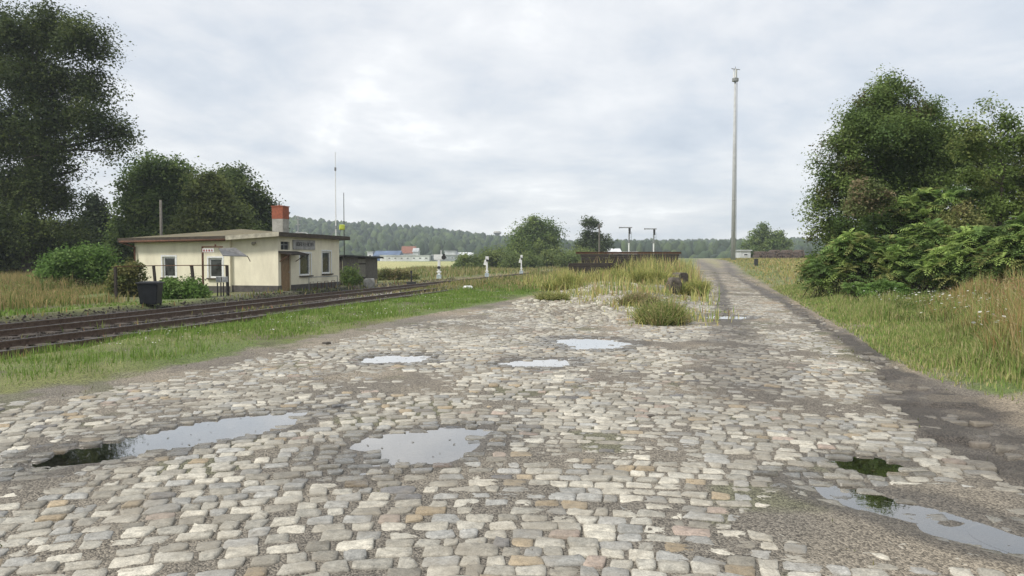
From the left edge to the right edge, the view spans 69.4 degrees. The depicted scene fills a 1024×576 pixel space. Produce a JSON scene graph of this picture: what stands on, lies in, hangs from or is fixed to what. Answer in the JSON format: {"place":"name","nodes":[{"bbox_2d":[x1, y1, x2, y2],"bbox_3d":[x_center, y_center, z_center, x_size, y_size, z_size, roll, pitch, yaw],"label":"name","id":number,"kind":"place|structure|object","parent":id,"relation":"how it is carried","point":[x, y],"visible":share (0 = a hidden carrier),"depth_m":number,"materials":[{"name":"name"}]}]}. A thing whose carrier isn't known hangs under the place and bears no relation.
{"place":"outdoors","nodes":[
{"label":"outdoors","id":0,"kind":"place"},
{"bbox_2d":[373,251,402,260],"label":"warehouse","id":1,"kind":"structure","parent":0,"point":[377,253],"depth_m":373.03,"materials":[{"name":"white paint"}]},
{"bbox_2d":[286,265,581,294],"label":"rough grass","id":2,"kind":"structure","parent":0,"point":[455,271],"depth_m":67.73,"materials":[{"name":"plant"}]},
{"bbox_2d":[0,275,1023,575],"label":"cobblestone paving","id":3,"kind":"structure","parent":0,"point":[472,549],"depth_m":6.50,"materials":[{"name":"stone"}]},
{"bbox_2d":[0,258,1023,575],"bbox_3d":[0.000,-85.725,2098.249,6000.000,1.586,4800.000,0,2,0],"label":"ground","id":4,"kind":"structure","parent":0,"point":[814,528],"depth_m":7.35,"materials":[{"name":"stone"}]},
{"bbox_2d":[0,0,146,275],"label":"broadleaf tree","id":5,"kind":"object","parent":4,"relation":"on","point":[32,81],"visible":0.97,"depth_m":58.67,"materials":[{"name":"green plant"}]},
{"bbox_2d":[26,239,123,286],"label":"leafy bush","id":6,"kind":"object","parent":4,"relation":"on","point":[94,262],"visible":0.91,"depth_m":41.45,"materials":[{"name":"green plant"}]},
{"bbox_2d":[70,178,131,263],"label":"broadleaf tree","id":7,"kind":"object","parent":4,"relation":"on","point":[96,205],"visible":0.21,"depth_m":71.03,"materials":[{"name":"green plant"}]},
{"bbox_2d":[114,267,117,298],"bbox_3d":[-17.543,-0.222,32.755,0.130,1.430,0.130,0,2,0],"label":"fence post","id":8,"kind":"object","parent":4,"relation":"on","point":[115,284],"visible":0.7,"depth_m":32.72,"materials":[{"name":"brown wood"}]},
{"bbox_2d":[115,265,226,266],"bbox_3d":[-15.563,-1.020,34.016,4.640,0.085,1.295,-1,3,-20],"label":"fence rail","id":9,"kind":"object","parent":8,"relation":"attached to","point":[172,265],"visible":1,"depth_m":33.96,"materials":[{"name":"metal"}]},
{"bbox_2d":[52,439,193,459],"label":"puddle water","id":10,"kind":"structure","parent":4,"relation":"on","point":[136,447],"depth_m":7.07,"materials":[{"name":"liquid"}]},
{"bbox_2d":[100,257,150,296],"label":"leafy bush","id":11,"kind":"object","parent":4,"relation":"on","point":[128,278],"visible":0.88,"depth_m":34.58,"materials":[{"name":"green plant"}]},
{"bbox_2d":[135,281,164,303],"bbox_3d":[-13.757,0.189,28.175,0.823,0.884,0.865,0,2,-9],"label":"wheelie bin","id":12,"kind":"object","parent":4,"relation":"on","point":[149,292],"visible":0.99,"depth_m":27.83,"materials":[{"name":"black plastic"}]},
{"bbox_2d":[0,268,301,315],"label":"meadow grass","id":13,"kind":"structure","parent":4,"relation":"on","point":[33,299],"depth_m":30.71,"materials":[{"name":"plant"}]},
{"bbox_2d":[97,146,209,263],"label":"broadleaf tree","id":14,"kind":"object","parent":4,"relation":"on","point":[138,199],"visible":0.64,"depth_m":68.33,"materials":[{"name":"green plant"}]},
{"bbox_2d":[159,200,162,234],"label":"utility pole","id":15,"kind":"object","parent":4,"relation":"on","point":[161,219],"visible":0.35,"depth_m":51.76,"materials":[{"name":"grey wood"}]},
{"bbox_2d":[32,411,309,468],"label":"puddle water","id":16,"kind":"structure","parent":4,"relation":"on","point":[213,431],"depth_m":7.80,"materials":[{"name":"liquid"}]},
{"bbox_2d":[159,273,212,299],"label":"leafy bush","id":17,"kind":"object","parent":4,"relation":"on","point":[173,288],"visible":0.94,"depth_m":33.30,"materials":[{"name":"green plant"}]},
{"bbox_2d":[159,166,259,234],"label":"broadleaf tree","id":18,"kind":"object","parent":4,"relation":"on","point":[215,206],"visible":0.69,"depth_m":64.40,"materials":[{"name":"green plant"}]},
{"bbox_2d":[201,244,222,283],"bbox_3d":[-13.756,-0.811,33.986,0.958,2.407,0.119,0,2,0],"label":"sign frame","id":19,"kind":"object","parent":4,"relation":"on","point":[207,249],"visible":0.96,"depth_m":33.92,"materials":[{"name":"metal"}]},
{"bbox_2d":[0,287,455,358],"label":"railway track","id":20,"kind":"structure","parent":4,"relation":"on","point":[31,342],"depth_m":20.09,"materials":[{"name":"metal"}]},
{"bbox_2d":[0,277,457,359],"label":"ballast stones","id":21,"kind":"object","parent":4,"relation":"on","point":[78,330],"visible":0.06,"depth_m":25.85,"materials":[{"name":"gravel"}]},
{"bbox_2d":[117,205,349,292],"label":"station house","id":22,"kind":"structure","parent":4,"relation":"on","point":[280,256],"depth_m":39.05,"materials":[{"name":"beige paint"}]},
{"bbox_2d":[160,255,176,278],"bbox_3d":[-18.209,-1.123,39.296,0.967,1.261,0.250,1,2,13],"label":"window","id":23,"kind":"structure","parent":22,"relation":"in","point":[169,271],"depth_m":39.38,"materials":[{"name":"white paint"}]},
{"bbox_2d":[206,256,223,278],"bbox_3d":[-15.486,-1.056,38.654,0.989,1.202,0.250,1,2,13],"label":"window","id":24,"kind":"structure","parent":22,"relation":"in","point":[215,271],"depth_m":38.73,"materials":[{"name":"white paint"}]},
{"bbox_2d":[218,248,249,260],"bbox_3d":[-13.048,-1.560,34.608,1.350,0.667,2.307,-1,2,-14],"label":"metal awning","id":25,"kind":"object","parent":22,"relation":"attached to","point":[230,252],"visible":0.98,"depth_m":34.56,"materials":[{"name":"metal"}]},
{"bbox_2d":[281,254,289,290],"bbox_3d":[-11.916,-0.792,38.756,0.076,1.964,0.970,1,2,13],"label":"door","id":26,"kind":"structure","parent":22,"relation":"in","point":[285,263],"depth_m":38.79,"materials":[{"name":"brown paint"}]},
{"bbox_2d":[299,252,313,276],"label":"window","id":27,"kind":"structure","parent":22,"relation":"in","point":[304,263],"depth_m":40.89,"materials":[{"name":"white paint"}]},
{"bbox_2d":[321,250,333,274],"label":"window","id":28,"kind":"structure","parent":22,"relation":"in","point":[325,255],"depth_m":43.26,"materials":[{"name":"white paint"}]},
{"bbox_2d":[332,152,339,235],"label":"radio mast","id":29,"kind":"object","parent":22,"relation":"on","point":[335,197],"visible":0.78,"depth_m":44.99,"materials":[{"name":"metal"}]},
{"bbox_2d":[202,160,289,230],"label":"broadleaf tree","id":30,"kind":"object","parent":4,"relation":"on","point":[259,201],"visible":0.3,"depth_m":76.66,"materials":[{"name":"green plant"}]},
{"bbox_2d":[0,276,533,359],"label":"track weeds","id":31,"kind":"object","parent":4,"relation":"on","point":[242,310],"visible":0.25,"depth_m":29.24,"materials":[{"name":"green plant"}]},
{"bbox_2d":[0,280,544,385],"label":"verge grass","id":32,"kind":"structure","parent":4,"relation":"on","point":[362,307],"depth_m":17.57,"materials":[{"name":"plant"}]},
{"bbox_2d":[0,270,555,338],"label":"railway track","id":33,"kind":"structure","parent":4,"relation":"on","point":[8,330],"depth_m":24.95,"materials":[{"name":"metal"}]},
{"bbox_2d":[339,263,363,285],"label":"leafy bush","id":34,"kind":"object","parent":4,"relation":"on","point":[349,275],"visible":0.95,"depth_m":48.83,"materials":[{"name":"green plant"}]},
{"bbox_2d":[339,255,382,284],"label":"wooden shed","id":35,"kind":"structure","parent":4,"relation":"on","point":[367,265],"depth_m":52.21,"materials":[{"name":"grey wood"}]},
{"bbox_2d":[358,259,365,282],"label":"door","id":36,"kind":"structure","parent":35,"relation":"in","point":[361,262],"depth_m":52.22,"materials":[{"name":"grey wood"}]},
{"bbox_2d":[364,278,374,287],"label":"concrete block","id":37,"kind":"object","parent":4,"relation":"on","point":[370,282],"depth_m":46.72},
{"bbox_2d":[361,355,430,362],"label":"puddle water","id":38,"kind":"structure","parent":4,"relation":"on","point":[391,358],"depth_m":13.22,"materials":[{"name":"liquid"}]},
{"bbox_2d":[377,267,422,280],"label":"leafy bush","id":39,"kind":"object","parent":4,"relation":"on","point":[386,274],"visible":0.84,"depth_m":61.57,"materials":[{"name":"green plant"}]},
{"bbox_2d":[379,255,431,260],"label":"warehouse","id":40,"kind":"structure","parent":4,"relation":"on","point":[406,258],"depth_m":347.70,"materials":[{"name":"white paint"}]},
{"bbox_2d":[401,246,415,254],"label":"farmhouse","id":41,"kind":"object","parent":4,"relation":"on","point":[406,250],"visible":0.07,"depth_m":396.09,"materials":[{"name":"red tile"}]},
{"bbox_2d":[350,427,492,474],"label":"puddle water","id":42,"kind":"structure","parent":4,"relation":"on","point":[422,447],"depth_m":7.18,"materials":[{"name":"liquid"}]},
{"bbox_2d":[47,215,827,258],"bbox_3d":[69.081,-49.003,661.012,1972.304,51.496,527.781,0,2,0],"label":"forest","id":43,"kind":"object","parent":4,"relation":"on","point":[364,236],"visible":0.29,"depth_m":512.25,"materials":[{"name":"green plant"}]},
{"bbox_2d":[434,250,445,278],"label":"dwarf signal","id":44,"kind":"object","parent":4,"relation":"on","point":[439,258],"visible":0.9,"depth_m":63.11,"materials":[{"name":"metal"}]},
{"bbox_2d":[432,255,458,260],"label":"warehouse","id":45,"kind":"structure","parent":4,"relation":"on","point":[451,258],"depth_m":354.70,"materials":[{"name":"white paint"}]},
{"bbox_2d":[451,251,488,268],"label":"hedge bush","id":46,"kind":"object","parent":4,"relation":"on","point":[464,260],"visible":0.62,"depth_m":118.25,"materials":[{"name":"green plant"}]},
{"bbox_2d":[478,243,514,267],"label":"hedge bush","id":47,"kind":"object","parent":4,"relation":"on","point":[494,255],"visible":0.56,"depth_m":123.87,"materials":[{"name":"green plant"}]},
{"bbox_2d":[0,272,1021,564],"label":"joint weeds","id":48,"kind":"object","parent":4,"relation":"on","point":[614,318],"visible":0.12,"depth_m":16.18,"materials":[{"name":"green plant"}]},
{"bbox_2d":[498,250,544,268],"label":"hedge bush","id":49,"kind":"object","parent":4,"relation":"on","point":[528,260],"visible":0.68,"depth_m":116.97,"materials":[{"name":"green plant"}]},
{"bbox_2d":[499,359,569,366],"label":"puddle water","id":50,"kind":"structure","parent":4,"relation":"on","point":[550,362],"depth_m":12.72,"materials":[{"name":"liquid"}]},
{"bbox_2d":[502,213,569,258],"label":"broadleaf tree","id":51,"kind":"object","parent":4,"relation":"on","point":[537,234],"visible":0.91,"depth_m":147.83,"materials":[{"name":"green plant"}]},
{"bbox_2d":[530,290,570,300],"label":"weed clump","id":52,"kind":"object","parent":4,"relation":"on","point":[553,296],"visible":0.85,"depth_m":30.78,"materials":[{"name":"green plant"}]},
{"bbox_2d":[533,243,579,267],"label":"hedge bush","id":53,"kind":"object","parent":4,"relation":"on","point":[558,258],"visible":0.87,"depth_m":121.16,"materials":[{"name":"green plant"}]},
{"bbox_2d":[538,272,590,289],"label":"weed clump","id":54,"kind":"object","parent":4,"relation":"on","point":[567,278],"visible":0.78,"depth_m":37.39,"materials":[{"name":"green plant"}]},
{"bbox_2d":[512,281,638,323],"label":"rubble stones","id":55,"kind":"object","parent":4,"relation":"on","point":[556,304],"visible":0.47,"depth_m":25.80,"materials":[{"name":"stone"}]},
{"bbox_2d":[567,245,602,262],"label":"hedge bush","id":56,"kind":"object","parent":4,"relation":"on","point":[583,250],"visible":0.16,"depth_m":127.91,"materials":[{"name":"green plant"}]},
{"bbox_2d":[556,339,631,349],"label":"puddle water","id":57,"kind":"structure","parent":4,"relation":"on","point":[594,343],"depth_m":15.67,"materials":[{"name":"liquid"}]},
{"bbox_2d":[572,215,617,257],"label":"broadleaf tree","id":58,"kind":"object","parent":4,"relation":"on","point":[590,238],"visible":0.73,"depth_m":139.02,"materials":[{"name":"green plant"}]},
{"bbox_2d":[595,265,631,281],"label":"weed clump","id":59,"kind":"object","parent":4,"relation":"on","point":[616,271],"visible":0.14,"depth_m":41.35,"materials":[{"name":"green plant"}]},
{"bbox_2d":[619,227,631,251],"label":"semaphore signal","id":60,"kind":"object","parent":4,"relation":"on","point":[629,233],"visible":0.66,"depth_m":104.75,"materials":[{"name":"white paint"}]},
{"bbox_2d":[515,253,744,326],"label":"grass","id":61,"kind":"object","parent":4,"relation":"on","point":[648,265],"visible":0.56,"depth_m":36.62,"materials":[{"name":"green plant"}]},
{"bbox_2d":[612,288,666,305],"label":"weed clump","id":62,"kind":"object","parent":4,"relation":"on","point":[628,297],"visible":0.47,"depth_m":25.96,"materials":[{"name":"green plant"}]},
{"bbox_2d":[624,264,680,282],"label":"weed clump","id":63,"kind":"object","parent":4,"relation":"on","point":[638,275],"visible":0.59,"depth_m":39.33,"materials":[{"name":"green plant"}]},
{"bbox_2d":[624,293,705,325],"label":"weed clump","id":64,"kind":"object","parent":4,"relation":"on","point":[665,313],"visible":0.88,"depth_m":19.70,"materials":[{"name":"green plant"}]},
{"bbox_2d":[666,277,681,293],"bbox_3d":[7.266,-0.086,33.308,0.600,0.780,0.480,-1,3,-22],"label":"dark rubble","id":65,"kind":"object","parent":4,"relation":"on","point":[677,281],"visible":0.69,"depth_m":33.09,"materials":[{"name":"stone"}]},
{"bbox_2d":[668,275,715,295],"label":"weed clump","id":66,"kind":"object","parent":4,"relation":"on","point":[688,288],"visible":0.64,"depth_m":33.41,"materials":[{"name":"green plant"}]},
{"bbox_2d":[731,67,739,259],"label":"tall mast","id":67,"kind":"object","parent":4,"relation":"on","point":[735,79],"visible":0.94,"depth_m":148.98,"materials":[{"name":"metal"}]},
{"bbox_2d":[735,250,751,257],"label":"white shed","id":68,"kind":"structure","parent":4,"relation":"on","point":[743,253],"depth_m":184.82,"materials":[{"name":"paint"}]},
{"bbox_2d":[738,236,752,249],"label":"tree","id":69,"kind":"object","parent":4,"relation":"on","point":[745,246],"visible":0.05,"depth_m":199.72,"materials":[{"name":"green plant"}]},
{"bbox_2d":[753,251,768,258],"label":"log pile","id":70,"kind":"object","parent":4,"relation":"on","point":[760,254],"visible":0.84,"depth_m":172.07,"materials":[{"name":"brown wood"}]},
{"bbox_2d":[746,221,784,257],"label":"tree","id":71,"kind":"object","parent":4,"relation":"on","point":[763,237],"visible":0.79,"depth_m":187.45,"materials":[{"name":"green plant"}]},
{"bbox_2d":[768,250,781,258],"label":"log pile","id":72,"kind":"object","parent":4,"relation":"on","point":[776,254],"visible":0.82,"depth_m":171.05,"materials":[{"name":"brown wood"}]},
{"bbox_2d":[773,227,795,250],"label":"tree","id":73,"kind":"object","parent":4,"relation":"on","point":[787,244],"visible":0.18,"depth_m":195.17,"materials":[{"name":"green plant"}]},
{"bbox_2d":[781,250,794,258],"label":"log pile","id":74,"kind":"object","parent":4,"relation":"on","point":[787,253],"visible":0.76,"depth_m":170.04,"materials":[{"name":"brown wood"}]},
{"bbox_2d":[790,245,865,297],"bbox_3d":[13.266,-0.720,31.010,2.841,2.496,2.840,2,3,41],"label":"feathery shrub","id":75,"kind":"object","parent":4,"relation":"on","point":[819,270],"visible":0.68,"depth_m":30.62,"materials":[{"name":"green plant"}]},
{"bbox_2d":[840,281,872,299],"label":"feathery shrub","id":76,"kind":"object","parent":4,"relation":"on","point":[856,285],"visible":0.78,"depth_m":26.86,"materials":[{"name":"green plant"}]},
{"bbox_2d":[821,228,901,296],"bbox_3d":[14.468,-0.928,29.979,3.257,3.018,2.955,2,3,39],"label":"feathery shrub","id":77,"kind":"object","parent":4,"relation":"on","point":[862,247],"visible":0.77,"depth_m":29.56,"materials":[{"name":"green plant"}]},
{"bbox_2d":[720,257,1003,292],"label":"field grass","id":78,"kind":"structure","parent":4,"relation":"on","point":[782,263],"depth_m":102.39,"materials":[{"name":"plant"}]},
{"bbox_2d":[828,457,906,476],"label":"puddle water","id":79,"kind":"structure","parent":4,"relation":"on","point":[868,465],"depth_m":6.49,"materials":[{"name":"liquid"}]},
{"bbox_2d":[839,175,901,230],"bbox_3d":[15.235,-2.162,31.989,2.820,5.487,1.687,0,2,0],"label":"mixed shrub","id":80,"kind":"object","parent":4,"relation":"on","point":[860,198],"visible":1,"depth_m":31.65,"materials":[{"name":"green plant"}]},
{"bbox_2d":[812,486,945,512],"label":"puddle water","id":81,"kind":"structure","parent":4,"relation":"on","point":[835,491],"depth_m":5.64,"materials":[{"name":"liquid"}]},
{"bbox_2d":[857,278,917,301],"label":"feathery shrub","id":82,"kind":"object","parent":4,"relation":"on","point":[881,286],"visible":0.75,"depth_m":24.74,"materials":[{"name":"green plant"}]},
{"bbox_2d":[792,63,987,248],"bbox_3d":[18.135,-5.208,35.494,8.851,11.192,5.486,0,2,0],"label":"broadleaf tree","id":83,"kind":"object","parent":4,"relation":"on","point":[908,138],"visible":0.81,"depth_m":34.95,"materials":[{"name":"green plant"}]},
{"bbox_2d":[769,261,1023,402],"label":"tall grass","id":84,"kind":"structure","parent":4,"relation":"on","point":[999,352],"depth_m":14.86,"materials":[{"name":"plant"}]},
{"bbox_2d":[972,275,1023,304],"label":"grass seed heads","id":85,"kind":"object","parent":84,"relation":"attached to","point":[989,291],"depth_m":15.77,"materials":[{"name":"beige plant"}]},
{"bbox_2d":[795,213,1011,290],"bbox_3d":[18.753,-1.486,32.935,12.206,4.051,3.959,0,2,-8],"label":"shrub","id":86,"kind":"object","parent":4,"relation":"on","point":[863,273],"visible":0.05,"depth_m":32.85,"materials":[{"name":"green plant"}]},
{"bbox_2d":[863,218,956,297],"bbox_3d":[15.784,-1.052,28.938,3.608,3.360,3.168,0,2,0],"label":"feathery shrub","id":87,"kind":"object","parent":4,"relation":"on","point":[907,252],"visible":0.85,"depth_m":28.45,"materials":[{"name":"green plant"}]},
{"bbox_2d":[800,285,1021,394],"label":"tall herbs","id":88,"kind":"object","parent":4,"relation":"on","point":[910,301],"visible":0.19,"depth_m":19.43,"materials":[{"name":"green plant"}]},
{"bbox_2d":[854,185,992,291],"bbox_3d":[18.240,-2.052,33.022,6.103,4.998,3.225,0,2,0],"label":"feathery shrub","id":89,"kind":"object","parent":4,"relation":"on","point":[920,204],"visible":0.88,"depth_m":32.35,"materials":[{"name":"green plant"}]},
{"bbox_2d":[864,288,1020,331],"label":"white umbel flowers","id":90,"kind":"object","parent":4,"relation":"on","point":[954,307],"visible":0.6,"depth_m":19.13,"materials":[{"name":"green plant"}]},
{"bbox_2d":[907,223,1004,294],"bbox_3d":[16.436,-0.823,27.040,3.483,3.084,2.970,2,3,36],"label":"feathery shrub","id":91,"kind":"object","parent":4,"relation":"on","point":[952,258],"visible":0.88,"depth_m":26.61,"materials":[{"name":"green plant"}]},
{"bbox_2d":[915,199,996,293],"bbox_3d":[18.055,-1.510,30.323,3.651,4.284,2.644,1,3,29],"label":"mixed shrub","id":92,"kind":"object","parent":4,"relation":"on","point":[955,221],"visible":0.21,"depth_m":29.93,"materials":[{"name":"green plant"}]},
{"bbox_2d":[916,111,1023,280],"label":"broadleaf tree","id":93,"kind":"object","parent":4,"relation":"on","point":[982,163],"visible":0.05,"depth_m":38.91,"materials":[{"name":"green plant"}]},
{"bbox_2d":[943,90,1023,281],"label":"slender tree","id":94,"kind":"object","parent":4,"relation":"on","point":[969,148],"visible":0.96,"depth_m":30.73,"materials":[{"name":"green plant"}]},
{"bbox_2d":[966,212,1023,286],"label":"feathery shrub","id":95,"kind":"object","parent":4,"relation":"on","point":[998,257],"visible":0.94,"depth_m":24.71,"materials":[{"name":"green plant"}]},
{"bbox_2d":[0,0,1023,240],"label":"sky","id":96,"kind":"structure","parent":0,"point":[478,116],"materials":[{"name":"white"}]},
{"bbox_2d":[672,272,687,285],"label":"dark rubble","id":97,"kind":"object","parent":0,"point":[683,276],"visible":0.46,"depth_m":43.19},
{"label":"old sleeper","id":98,"kind":"object","parent":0,"visible":0},
{"bbox_2d":[617,258,643,259],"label":"old sleeper","id":99,"kind":"object","parent":98,"relation":"on","point":[629,258],"visible":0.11,"depth_m":55.53,"materials":[{"name":"brown wood"}]},
{"bbox_2d":[611,256,645,257],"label":"old sleeper","id":100,"kind":"object","parent":99,"relation":"on","point":[628,257],"visible":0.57,"depth_m":55.53,"materials":[{"name":"brown wood"}]},
{"bbox_2d":[617,254,646,255],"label":"old sleeper","id":101,"kind":"object","parent":100,"relation":"on","point":[632,254],"visible":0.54,"depth_m":55.52,"materials":[{"name":"brown wood"}]},
{"bbox_2d":[576,252,676,253],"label":"old rail","id":102,"kind":"object","parent":101,"relation":"on","point":[626,252],"visible":1,"depth_m":55.53,"materials":[{"name":"metal"}]},
{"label":"old sleeper","id":103,"kind":"object","parent":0,"visible":0},
{"bbox_2d":[574,270,609,273],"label":"old sleeper","id":104,"kind":"object","parent":103,"relation":"on","point":[585,272],"visible":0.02,"depth_m":46.58,"materials":[{"name":"brown wood"}]},
{"bbox_2d":[569,267,609,269],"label":"old sleeper","id":105,"kind":"object","parent":104,"relation":"on","point":[583,268],"visible":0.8,"depth_m":46.55,"materials":[{"name":"brown wood"}]},
{"bbox_2d":[568,263,608,266],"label":"old sleeper","id":106,"kind":"object","parent":105,"relation":"on","point":[588,264],"visible":1,"depth_m":46.56,"materials":[{"name":"brown wood"}]},
{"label":"old sleeper","id":107,"kind":"object","parent":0,"visible":0},
{"bbox_2d":[584,261,619,263],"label":"old sleeper","id":108,"kind":"object","parent":107,"relation":"on","point":[613,262],"visible":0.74,"depth_m":53.55,"materials":[{"name":"brown wood"}]},
{"bbox_2d":[582,258,616,260],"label":"old sleeper","id":109,"kind":"object","parent":108,"relation":"on","point":[595,259],"visible":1,"depth_m":53.53,"materials":[{"name":"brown wood"}]},
{"bbox_2d":[581,254,615,256],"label":"old sleeper","id":110,"kind":"object","parent":109,"relation":"on","point":[598,255],"visible":1,"depth_m":53.52,"materials":[{"name":"brown wood"}]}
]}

